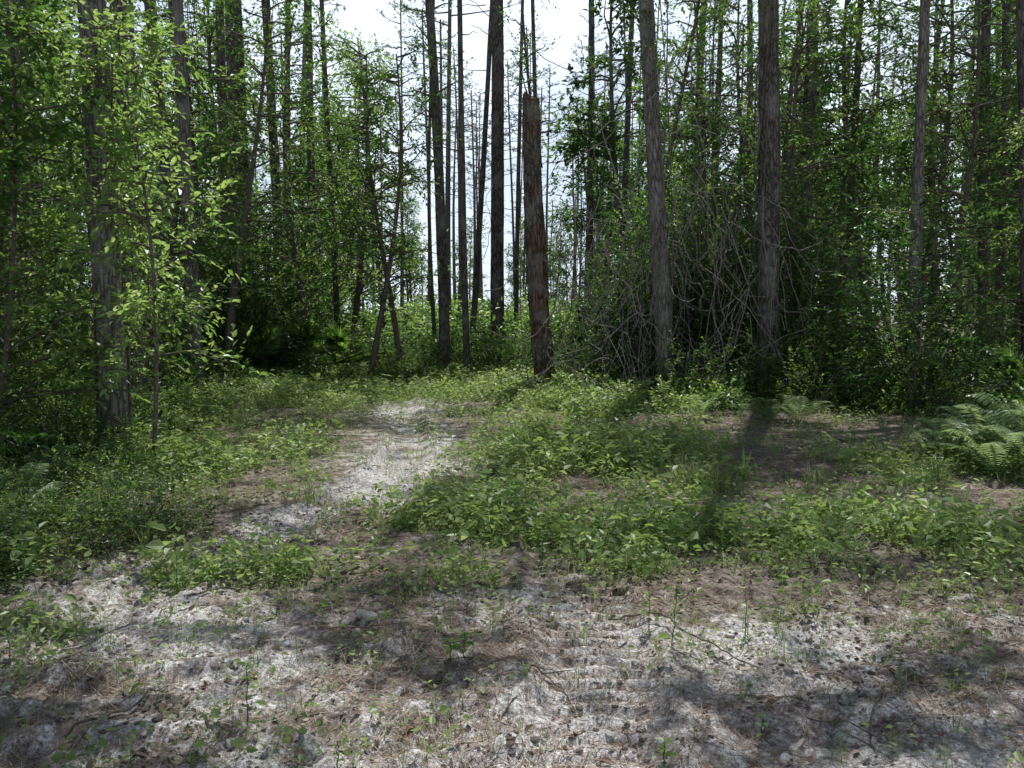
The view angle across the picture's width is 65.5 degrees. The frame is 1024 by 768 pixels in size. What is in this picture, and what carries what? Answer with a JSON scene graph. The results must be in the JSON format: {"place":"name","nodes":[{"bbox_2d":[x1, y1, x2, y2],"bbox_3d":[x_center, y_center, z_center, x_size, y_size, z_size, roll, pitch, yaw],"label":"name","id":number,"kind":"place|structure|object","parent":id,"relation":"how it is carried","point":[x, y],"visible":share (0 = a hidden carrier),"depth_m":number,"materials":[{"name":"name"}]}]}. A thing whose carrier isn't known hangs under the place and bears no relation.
{"place":"outdoors","nodes":[
{"label":"outdoors","id":0,"kind":"place"},
{"bbox_2d":[1,0,1016,316],"label":"sky","id":1,"kind":"structure","parent":0,"point":[565,22],"materials":[{"name":"white"}]},
{"bbox_2d":[0,317,1023,767],"bbox_3d":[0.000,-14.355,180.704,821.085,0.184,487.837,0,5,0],"label":"ground","id":2,"kind":"structure","parent":0,"point":[862,757],"depth_m":3.90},
{"bbox_2d":[0,92,60,475],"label":"sweetgum sapling","id":3,"kind":"object","parent":2,"relation":"on","point":[6,197],"visible":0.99,"depth_m":7.19,"materials":[{"name":"green plant"}]},
{"bbox_2d":[0,462,67,509],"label":"fern","id":4,"kind":"object","parent":2,"relation":"on","point":[49,486],"visible":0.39,"depth_m":6.37,"materials":[{"name":"green plant"}]},
{"bbox_2d":[0,444,86,484],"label":"fern","id":5,"kind":"object","parent":2,"relation":"on","point":[53,458],"visible":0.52,"depth_m":7.38,"materials":[{"name":"green plant"}]},
{"bbox_2d":[0,50,137,423],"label":"young oak tree","id":6,"kind":"object","parent":2,"relation":"on","point":[9,214],"visible":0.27,"depth_m":10.18,"materials":[{"name":"green plant"}]},
{"bbox_2d":[41,525,112,559],"bbox_3d":[-2.919,1.037,5.274,0.432,0.234,0.439,2,6,25],"label":"grass tuft","id":7,"kind":"object","parent":2,"relation":"on","point":[74,540],"visible":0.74,"depth_m":5.29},
{"bbox_2d":[0,0,167,344],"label":"young oak tree","id":8,"kind":"object","parent":2,"relation":"on","point":[43,166],"visible":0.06,"depth_m":17.44,"materials":[{"name":"green plant"}]},
{"bbox_2d":[0,0,185,388],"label":"young oak tree","id":9,"kind":"object","parent":2,"relation":"on","point":[19,56],"visible":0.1,"depth_m":13.49,"materials":[{"name":"green plant"}]},
{"bbox_2d":[0,0,189,428],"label":"sweetgum sapling","id":10,"kind":"object","parent":2,"relation":"on","point":[14,23],"visible":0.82,"depth_m":8.22,"materials":[{"name":"green plant"}]},
{"bbox_2d":[39,0,158,423],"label":"climbing vine","id":11,"kind":"object","parent":2,"relation":"on","point":[111,136],"visible":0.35,"depth_m":8.64,"materials":[{"name":"green plant"}]},
{"bbox_2d":[0,7,239,372],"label":"sweetgum sapling","id":12,"kind":"object","parent":2,"relation":"on","point":[57,222],"visible":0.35,"depth_m":9.55,"materials":[{"name":"green plant"}]},
{"bbox_2d":[65,687,174,735],"bbox_3d":[-1.566,1.295,3.220,0.079,0.068,0.470,2,6,26],"label":"fallen stick","id":13,"kind":"object","parent":2,"relation":"on","point":[104,714],"visible":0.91,"depth_m":3.17,"materials":[{"name":"wood"}]},
{"bbox_2d":[17,0,229,267],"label":"young oak tree","id":14,"kind":"object","parent":2,"relation":"on","point":[146,70],"visible":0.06,"depth_m":22.55,"materials":[{"name":"green plant"}]},
{"bbox_2d":[77,0,176,457],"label":"pine tree","id":15,"kind":"object","parent":2,"relation":"on","point":[102,273],"visible":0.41,"depth_m":8.65,"materials":[{"name":"grey plant"}]},
{"bbox_2d":[52,276,167,445],"bbox_3d":[-4.381,-0.028,8.881,1.109,2.314,1.088,-4,6,-38],"label":"climbing vine","id":16,"kind":"object","parent":15,"relation":"attached to","point":[111,393],"visible":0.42,"depth_m":8.78,"materials":[{"name":"green plant"}]},
{"bbox_2d":[57,0,202,403],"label":"climbing vine","id":17,"kind":"object","parent":2,"relation":"on","point":[152,182],"visible":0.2,"depth_m":11.44,"materials":[{"name":"green plant"}]},
{"bbox_2d":[111,517,164,547],"bbox_3d":[-2.568,1.004,5.484,0.452,0.259,0.455,0,5,0],"label":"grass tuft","id":18,"kind":"object","parent":2,"relation":"on","point":[140,542],"visible":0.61,"depth_m":5.53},
{"bbox_2d":[15,0,278,467],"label":"sweetgum sapling","id":19,"kind":"object","parent":2,"relation":"on","point":[138,81],"visible":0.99,"depth_m":8.20,"materials":[{"name":"green plant"}]},
{"bbox_2d":[112,0,202,411],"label":"pine tree","id":20,"kind":"object","parent":2,"relation":"on","point":[115,3],"visible":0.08,"depth_m":11.33,"materials":[{"name":"brown plant"}]},
{"bbox_2d":[39,0,282,385],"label":"young oak tree","id":21,"kind":"object","parent":2,"relation":"on","point":[196,163],"visible":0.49,"depth_m":15.63,"materials":[{"name":"green plant"}]},
{"bbox_2d":[144,0,199,347],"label":"pine tree","id":22,"kind":"object","parent":2,"relation":"on","point":[160,168],"visible":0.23,"depth_m":18.47,"materials":[{"name":"brown plant"}]},
{"bbox_2d":[138,0,205,330],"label":"pine tree","id":23,"kind":"object","parent":2,"relation":"on","point":[189,88],"visible":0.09,"depth_m":20.16,"materials":[{"name":"brown plant"}]},
{"bbox_2d":[158,0,227,309],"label":"climbing vine","id":24,"kind":"object","parent":23,"relation":"attached to","point":[194,59],"visible":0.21,"depth_m":20.48,"materials":[{"name":"green plant"}]},
{"bbox_2d":[172,0,203,384],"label":"tree trunk","id":25,"kind":"object","parent":2,"relation":"on","point":[183,123],"visible":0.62,"depth_m":15.35,"materials":[{"name":"plant"}]},
{"bbox_2d":[131,0,331,277],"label":"young oak tree","id":26,"kind":"object","parent":2,"relation":"on","point":[211,83],"visible":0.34,"depth_m":21.64,"materials":[{"name":"green plant"}]},
{"bbox_2d":[215,1,256,274],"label":"pine tree","id":27,"kind":"object","parent":2,"relation":"on","point":[220,58],"visible":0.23,"depth_m":25.31,"materials":[{"name":"brown plant"}]},
{"bbox_2d":[187,0,292,278],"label":"pine tree","id":28,"kind":"object","parent":2,"relation":"on","point":[229,60],"visible":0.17,"depth_m":23.09,"materials":[{"name":"brown plant"}]},
{"bbox_2d":[154,0,350,376],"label":"young oak tree","id":29,"kind":"object","parent":2,"relation":"on","point":[239,254],"visible":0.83,"depth_m":17.44,"materials":[{"name":"green plant"}]},
{"bbox_2d":[246,0,286,321],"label":"pine tree","id":30,"kind":"object","parent":2,"relation":"on","point":[263,2],"visible":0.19,"depth_m":23.19,"materials":[{"name":"brown plant"}]},
{"bbox_2d":[231,323,313,377],"bbox_3d":[-5.844,-0.733,18.623,1.763,1.394,2.428,2,6,25],"label":"saw palmetto","id":31,"kind":"object","parent":2,"relation":"on","point":[268,339],"visible":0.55,"depth_m":18.29,"materials":[{"name":"green plant"}]},
{"bbox_2d":[238,0,314,286],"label":"climbing vine","id":32,"kind":"object","parent":2,"relation":"on","point":[272,16],"visible":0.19,"depth_m":23.32,"materials":[{"name":"green plant"}]},
{"bbox_2d":[204,0,373,370],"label":"young oak tree","id":33,"kind":"object","parent":2,"relation":"on","point":[284,133],"visible":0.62,"depth_m":20.73,"materials":[{"name":"green plant"}]},
{"bbox_2d":[256,0,327,323],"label":"pine tree","id":34,"kind":"object","parent":2,"relation":"on","point":[288,117],"visible":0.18,"depth_m":26.14,"materials":[{"name":"brown plant"}]},
{"bbox_2d":[260,318,363,371],"bbox_3d":[-4.949,-0.863,19.562,2.649,1.521,1.923,-1,5,-14],"label":"saw palmetto","id":35,"kind":"object","parent":2,"relation":"on","point":[312,334],"visible":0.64,"depth_m":19.23,"materials":[{"name":"green plant"}]},
{"bbox_2d":[293,0,347,322],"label":"pine tree","id":36,"kind":"object","parent":2,"relation":"on","point":[309,162],"visible":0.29,"depth_m":27.19,"materials":[{"name":"brown plant"}]},
{"bbox_2d":[318,0,366,329],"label":"pine tree","id":37,"kind":"object","parent":2,"relation":"on","point":[332,212],"visible":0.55,"depth_m":23.35,"materials":[{"name":"brown plant"}]},
{"bbox_2d":[302,322,386,368],"bbox_3d":[-4.375,-0.920,20.948,2.428,1.394,1.763,1,5,14],"label":"saw palmetto","id":38,"kind":"object","parent":2,"relation":"on","point":[337,335],"visible":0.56,"depth_m":20.68,"materials":[{"name":"green plant"}]},
{"bbox_2d":[282,17,448,343],"bbox_3d":[-4.818,-5.877,24.541,5.681,10.952,5.095,-1,3,-3],"label":"young oak tree","id":39,"kind":"object","parent":2,"relation":"on","point":[359,286],"visible":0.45,"depth_m":24.84,"materials":[{"name":"green plant"}]},
{"bbox_2d":[293,14,459,365],"bbox_3d":[-3.755,-4.699,20.918,3.844,9.296,4.178,4,7,40],"label":"young oak tree","id":40,"kind":"object","parent":2,"relation":"on","point":[371,181],"visible":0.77,"depth_m":20.59,"materials":[{"name":"green plant"}]},
{"bbox_2d":[317,29,469,374],"bbox_3d":[-3.020,-4.188,19.566,3.496,8.436,4.145,-2,5,-21],"label":"young oak tree","id":41,"kind":"object","parent":2,"relation":"on","point":[394,247],"visible":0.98,"depth_m":19.37,"materials":[{"name":"green plant"}]},
{"bbox_2d":[386,0,485,349],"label":"pine tree","id":42,"kind":"object","parent":2,"relation":"on","point":[433,315],"visible":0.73,"depth_m":22.11,"materials":[{"name":"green plant"}]},
{"bbox_2d":[425,0,457,370],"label":"pine tree","id":43,"kind":"object","parent":2,"relation":"on","point":[443,289],"visible":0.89,"depth_m":20.21,"materials":[{"name":"brown plant"}]},
{"bbox_2d":[417,0,488,377],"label":"pine tree","id":44,"kind":"object","parent":2,"relation":"on","point":[465,321],"visible":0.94,"depth_m":19.28,"materials":[{"name":"brown plant"}]},
{"bbox_2d":[468,0,491,335],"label":"pine tree","id":45,"kind":"object","parent":2,"relation":"on","point":[475,290],"visible":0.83,"depth_m":25.57,"materials":[{"name":"brown plant"}]},
{"bbox_2d":[462,0,504,357],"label":"pine tree","id":46,"kind":"object","parent":2,"relation":"on","point":[497,203],"visible":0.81,"depth_m":23.39,"materials":[{"name":"brown plant"}]},
{"bbox_2d":[419,656,575,703],"bbox_3d":[-0.048,1.299,3.490,0.692,0.150,0.215,1,5,7],"label":"fallen stick","id":47,"kind":"object","parent":2,"relation":"on","point":[474,666],"visible":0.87,"depth_m":3.53,"materials":[{"name":"wood"}]},
{"bbox_2d":[0,0,1019,366],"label":"distant forest","id":48,"kind":"object","parent":2,"relation":"on","point":[578,142],"visible":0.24,"depth_m":36.47,"materials":[{"name":"green plant"}]},
{"bbox_2d":[0,109,1023,593],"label":"forest understory","id":49,"kind":"object","parent":2,"relation":"on","point":[822,369],"visible":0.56,"depth_m":14.19,"materials":[{"name":"green plant"}]},
{"bbox_2d":[0,363,1023,702],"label":"ground cover plants","id":50,"kind":"object","parent":2,"relation":"on","point":[550,445],"visible":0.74,"depth_m":6.27,"materials":[{"name":"green plant"}]},
{"bbox_2d":[0,371,1023,767],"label":"short grass","id":51,"kind":"structure","parent":2,"relation":"on","point":[556,555],"depth_m":5.33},
{"bbox_2d":[0,546,1023,767],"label":"foreground weeds","id":52,"kind":"object","parent":2,"relation":"on","point":[239,742],"visible":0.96,"depth_m":3.67,"materials":[{"name":"green plant"}]},
{"bbox_2d":[0,505,1023,767],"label":"soil clods","id":53,"kind":"object","parent":2,"relation":"on","point":[566,719],"visible":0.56,"depth_m":3.83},
{"bbox_2d":[0,418,1023,767],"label":"twig litter","id":54,"kind":"object","parent":2,"relation":"on","point":[570,624],"visible":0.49,"depth_m":4.07,"materials":[{"name":"brown plant"}]},
{"bbox_2d":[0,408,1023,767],"bbox_3d":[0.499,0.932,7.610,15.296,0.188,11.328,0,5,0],"label":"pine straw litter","id":55,"kind":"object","parent":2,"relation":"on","point":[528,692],"visible":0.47,"depth_m":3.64,"materials":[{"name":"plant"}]},
{"bbox_2d":[0,395,1023,767],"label":"dead leaf litter","id":56,"kind":"object","parent":2,"relation":"on","point":[528,727],"visible":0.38,"depth_m":3.62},
{"bbox_2d":[506,0,558,144],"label":"pine tree","id":57,"kind":"object","parent":2,"relation":"on","point":[533,44],"visible":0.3,"depth_m":32.05,"materials":[{"name":"brown plant"}]},
{"bbox_2d":[490,0,575,289],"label":"young oak tree","id":58,"kind":"object","parent":2,"relation":"on","point":[525,61],"visible":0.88,"depth_m":22.98,"materials":[{"name":"green plant"}]},
{"bbox_2d":[504,0,567,328],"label":"pine tree","id":59,"kind":"object","parent":2,"relation":"on","point":[516,260],"visible":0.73,"depth_m":30.45,"materials":[{"name":"brown plant"}]},
{"bbox_2d":[518,91,568,387],"bbox_3d":[0.502,-2.664,15.822,1.065,6.098,1.100,-3,5,0],"label":"dead tree snag","id":60,"kind":"object","parent":2,"relation":"on","point":[538,304],"visible":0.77,"depth_m":15.71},
{"bbox_2d":[553,322,590,360],"bbox_3d":[1.642,-0.878,20.361,2.428,1.394,1.763,-1,5,-6],"label":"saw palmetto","id":61,"kind":"object","parent":2,"relation":"on","point":[574,337],"visible":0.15,"depth_m":20.01,"materials":[{"name":"green plant"}]},
{"bbox_2d":[583,0,630,329],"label":"pine tree","id":62,"kind":"object","parent":2,"relation":"on","point":[589,238],"visible":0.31,"depth_m":27.32,"materials":[{"name":"brown plant"}]},
{"bbox_2d":[621,6,641,272],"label":"pine tree","id":63,"kind":"object","parent":2,"relation":"on","point":[625,178],"visible":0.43,"depth_m":29.41,"materials":[{"name":"brown plant"}]},
{"bbox_2d":[600,0,708,344],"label":"climbing vine","id":64,"kind":"object","parent":2,"relation":"on","point":[666,62],"visible":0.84,"depth_m":14.48,"materials":[{"name":"green plant"}]},
{"bbox_2d":[637,0,675,389],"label":"pine tree","id":65,"kind":"object","parent":2,"relation":"on","point":[654,155],"visible":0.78,"depth_m":14.64,"materials":[{"name":"brown plant"}]},
{"bbox_2d":[640,300,692,388],"bbox_3d":[2.990,-0.510,14.958,1.189,2.143,1.167,0,5,0],"label":"climbing vine","id":66,"kind":"object","parent":65,"relation":"attached to","point":[670,352],"visible":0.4,"depth_m":14.82,"materials":[{"name":"green plant"}]},
{"bbox_2d":[627,0,728,192],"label":"young oak tree","id":67,"kind":"object","parent":2,"relation":"on","point":[690,43],"visible":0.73,"depth_m":18.93,"materials":[{"name":"green plant"}]},
{"bbox_2d":[612,98,752,315],"bbox_3d":[4.461,-3.679,20.875,3.627,7.162,3.130,1,5,8],"label":"young oak tree","id":68,"kind":"object","parent":2,"relation":"on","point":[695,138],"visible":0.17,"depth_m":20.66,"materials":[{"name":"green plant"}]},
{"bbox_2d":[681,392,725,417],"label":"fern","id":69,"kind":"object","parent":2,"relation":"on","point":[703,409],"visible":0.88,"depth_m":12.13,"materials":[{"name":"green plant"}]},
{"bbox_2d":[480,1,940,404],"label":"dead vine tangle","id":70,"kind":"object","parent":2,"relation":"on","point":[609,263],"visible":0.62,"depth_m":15.15,"materials":[{"name":"plant"}]},
{"bbox_2d":[614,0,807,307],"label":"young oak tree","id":71,"kind":"object","parent":2,"relation":"on","point":[691,83],"visible":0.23,"depth_m":21.57,"materials":[{"name":"green plant"}]},
{"bbox_2d":[712,3,736,228],"bbox_3d":[6.402,-11.733,24.959,5.263,22.570,3.972,2,5,21],"label":"pine tree","id":72,"kind":"object","parent":2,"relation":"on","point":[720,34],"visible":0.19,"depth_m":25.09,"materials":[{"name":"brown plant"}]},
{"bbox_2d":[683,0,751,230],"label":"climbing vine","id":73,"kind":"object","parent":72,"relation":"attached to","point":[711,68],"visible":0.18,"depth_m":25.20,"materials":[{"name":"green plant"}]},
{"bbox_2d":[668,29,814,317],"bbox_3d":[5.006,-3.764,17.697,3.602,7.899,3.296,-1,5,-13],"label":"young oak tree","id":74,"kind":"object","parent":2,"relation":"on","point":[745,130],"visible":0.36,"depth_m":17.66,"materials":[{"name":"green plant"}]},
{"bbox_2d":[660,0,860,285],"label":"young oak tree","id":75,"kind":"object","parent":2,"relation":"on","point":[739,77],"visible":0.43,"depth_m":19.37,"materials":[{"name":"green plant"}]},
{"bbox_2d":[739,397,800,420],"bbox_3d":[3.868,0.373,11.989,0.860,0.382,0.819,-5,-3,-14],"label":"fern","id":76,"kind":"object","parent":2,"relation":"on","point":[766,410],"visible":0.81,"depth_m":11.95,"materials":[{"name":"green plant"}]},
{"bbox_2d":[678,0,879,291],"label":"young oak tree","id":77,"kind":"object","parent":2,"relation":"on","point":[786,153],"visible":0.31,"depth_m":19.27,"materials":[{"name":"green plant"}]},
{"bbox_2d":[755,0,827,391],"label":"pine tree","id":78,"kind":"object","parent":2,"relation":"on","point":[771,191],"visible":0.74,"depth_m":15.04,"materials":[{"name":"brown plant"}]},
{"bbox_2d":[724,0,808,385],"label":"climbing vine","id":79,"kind":"object","parent":78,"relation":"attached to","point":[758,154],"visible":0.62,"depth_m":15.07,"materials":[{"name":"green plant"}]},
{"bbox_2d":[762,395,835,422],"bbox_3d":[4.204,0.375,11.667,0.968,0.430,0.921,0,2,-43],"label":"fern","id":80,"kind":"object","parent":2,"relation":"on","point":[796,408],"visible":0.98,"depth_m":11.60,"materials":[{"name":"green plant"}]},
{"bbox_2d":[707,0,902,334],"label":"young oak tree","id":81,"kind":"object","parent":2,"relation":"on","point":[815,13],"visible":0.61,"depth_m":16.38,"materials":[{"name":"green plant"}]},
{"bbox_2d":[796,0,821,311],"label":"pine tree","id":82,"kind":"object","parent":2,"relation":"on","point":[813,93],"visible":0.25,"depth_m":21.14,"materials":[{"name":"brown plant"}]},
{"bbox_2d":[676,0,948,300],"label":"young oak tree","id":83,"kind":"object","parent":2,"relation":"on","point":[844,150],"visible":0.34,"depth_m":21.62,"materials":[{"name":"green plant"}]},
{"bbox_2d":[780,0,850,317],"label":"climbing vine","id":84,"kind":"object","parent":2,"relation":"on","point":[802,91],"visible":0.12,"depth_m":21.29,"materials":[{"name":"green plant"}]},
{"bbox_2d":[753,0,976,362],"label":"young oak tree","id":85,"kind":"object","parent":2,"relation":"on","point":[876,191],"visible":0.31,"depth_m":22.93,"materials":[{"name":"green plant"}]},
{"bbox_2d":[838,0,902,357],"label":"pine tree","id":86,"kind":"object","parent":2,"relation":"on","point":[858,47],"visible":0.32,"depth_m":23.27,"materials":[{"name":"brown plant"}]},
{"bbox_2d":[814,0,1017,357],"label":"young oak tree","id":87,"kind":"object","parent":2,"relation":"on","point":[929,184],"visible":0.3,"depth_m":24.30,"materials":[{"name":"green plant"}]},
{"bbox_2d":[905,0,930,377],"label":"tree trunk","id":88,"kind":"object","parent":2,"relation":"on","point":[917,186],"visible":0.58,"depth_m":14.56,"materials":[{"name":"plant"}]},
{"bbox_2d":[894,418,968,456],"bbox_3d":[4.645,0.630,8.783,0.656,0.429,0.738,-4,6,-35],"label":"fern","id":89,"kind":"object","parent":2,"relation":"on","point":[917,433],"visible":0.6,"depth_m":8.80,"materials":[{"name":"green plant"}]},
{"bbox_2d":[847,0,1019,370],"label":"young oak tree","id":90,"kind":"object","parent":2,"relation":"on","point":[930,75],"visible":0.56,"depth_m":19.77,"materials":[{"name":"green plant"}]},
{"bbox_2d":[875,0,1019,363],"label":"young oak tree","id":91,"kind":"object","parent":2,"relation":"on","point":[973,154],"visible":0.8,"depth_m":16.52,"materials":[{"name":"green plant"}]},
{"bbox_2d":[903,2,1020,370],"bbox_3d":[11.982,-5.964,17.378,5.577,12.438,5.122,2,5,18],"label":"young oak tree","id":92,"kind":"object","parent":2,"relation":"on","point":[1003,78],"visible":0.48,"depth_m":18.02,"materials":[{"name":"green plant"}]},
{"bbox_2d":[916,418,1010,448],"bbox_3d":[4.990,0.608,8.646,1.076,0.477,1.024,1,10,-7],"label":"fern","id":93,"kind":"object","parent":2,"relation":"on","point":[956,425],"visible":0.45,"depth_m":8.58,"materials":[{"name":"green plant"}]},
{"bbox_2d":[922,28,1019,287],"bbox_3d":[10.639,-4.241,15.809,4.392,9.211,3.846,1,5,13],"label":"young oak tree","id":94,"kind":"object","parent":2,"relation":"on","point":[996,160],"visible":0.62,"depth_m":16.28,"materials":[{"name":"green plant"}]},
{"bbox_2d":[929,0,1017,375],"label":"pine tree","id":95,"kind":"object","parent":2,"relation":"on","point":[986,34],"visible":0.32,"depth_m":19.54,"materials":[{"name":"brown plant"}]},
{"bbox_2d":[931,0,1017,357],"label":"climbing vine","id":96,"kind":"object","parent":2,"relation":"on","point":[977,141],"visible":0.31,"depth_m":19.55,"materials":[{"name":"green plant"}]},
{"bbox_2d":[929,431,1023,466],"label":"fern","id":97,"kind":"object","parent":2,"relation":"on","point":[1000,444],"visible":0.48,"depth_m":8.17,"materials":[{"name":"green plant"}]},
{"bbox_2d":[937,403,1023,442],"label":"fern","id":98,"kind":"object","parent":2,"relation":"on","point":[955,418],"visible":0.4,"depth_m":9.16,"materials":[{"name":"green plant"}]},
{"bbox_2d":[941,429,1023,478],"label":"fern","id":99,"kind":"object","parent":2,"relation":"on","point":[986,446],"visible":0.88,"depth_m":7.70,"materials":[{"name":"green plant"}]},
{"bbox_2d":[953,404,1023,457],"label":"fern","id":100,"kind":"object","parent":2,"relation":"on","point":[992,431],"visible":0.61,"depth_m":8.09,"materials":[{"name":"green plant"}]},
{"bbox_2d":[968,1,1010,368],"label":"pine tree","id":101,"kind":"object","parent":2,"relation":"on","point":[1006,8],"visible":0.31,"depth_m":21.25,"materials":[{"name":"brown plant"}]},
{"bbox_2d":[955,108,1023,342],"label":"young oak tree","id":102,"kind":"object","parent":2,"relation":"on","point":[1021,226],"visible":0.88,"depth_m":13.85,"materials":[{"name":"green plant"}]},
{"bbox_2d":[955,343,1023,400],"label":"shrub","id":103,"kind":"object","parent":2,"relation":"on","point":[1006,365],"visible":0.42,"depth_m":12.98,"materials":[{"name":"green plant"}]},
{"bbox_2d":[956,0,1023,397],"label":"pine tree","id":104,"kind":"object","parent":2,"relation":"on","point":[1020,42],"visible":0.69,"depth_m":13.86,"materials":[{"name":"brown plant"}]},
{"bbox_2d":[966,392,1023,449],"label":"fern","id":105,"kind":"object","parent":2,"relation":"on","point":[1015,422],"visible":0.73,"depth_m":8.43,"materials":[{"name":"green plant"}]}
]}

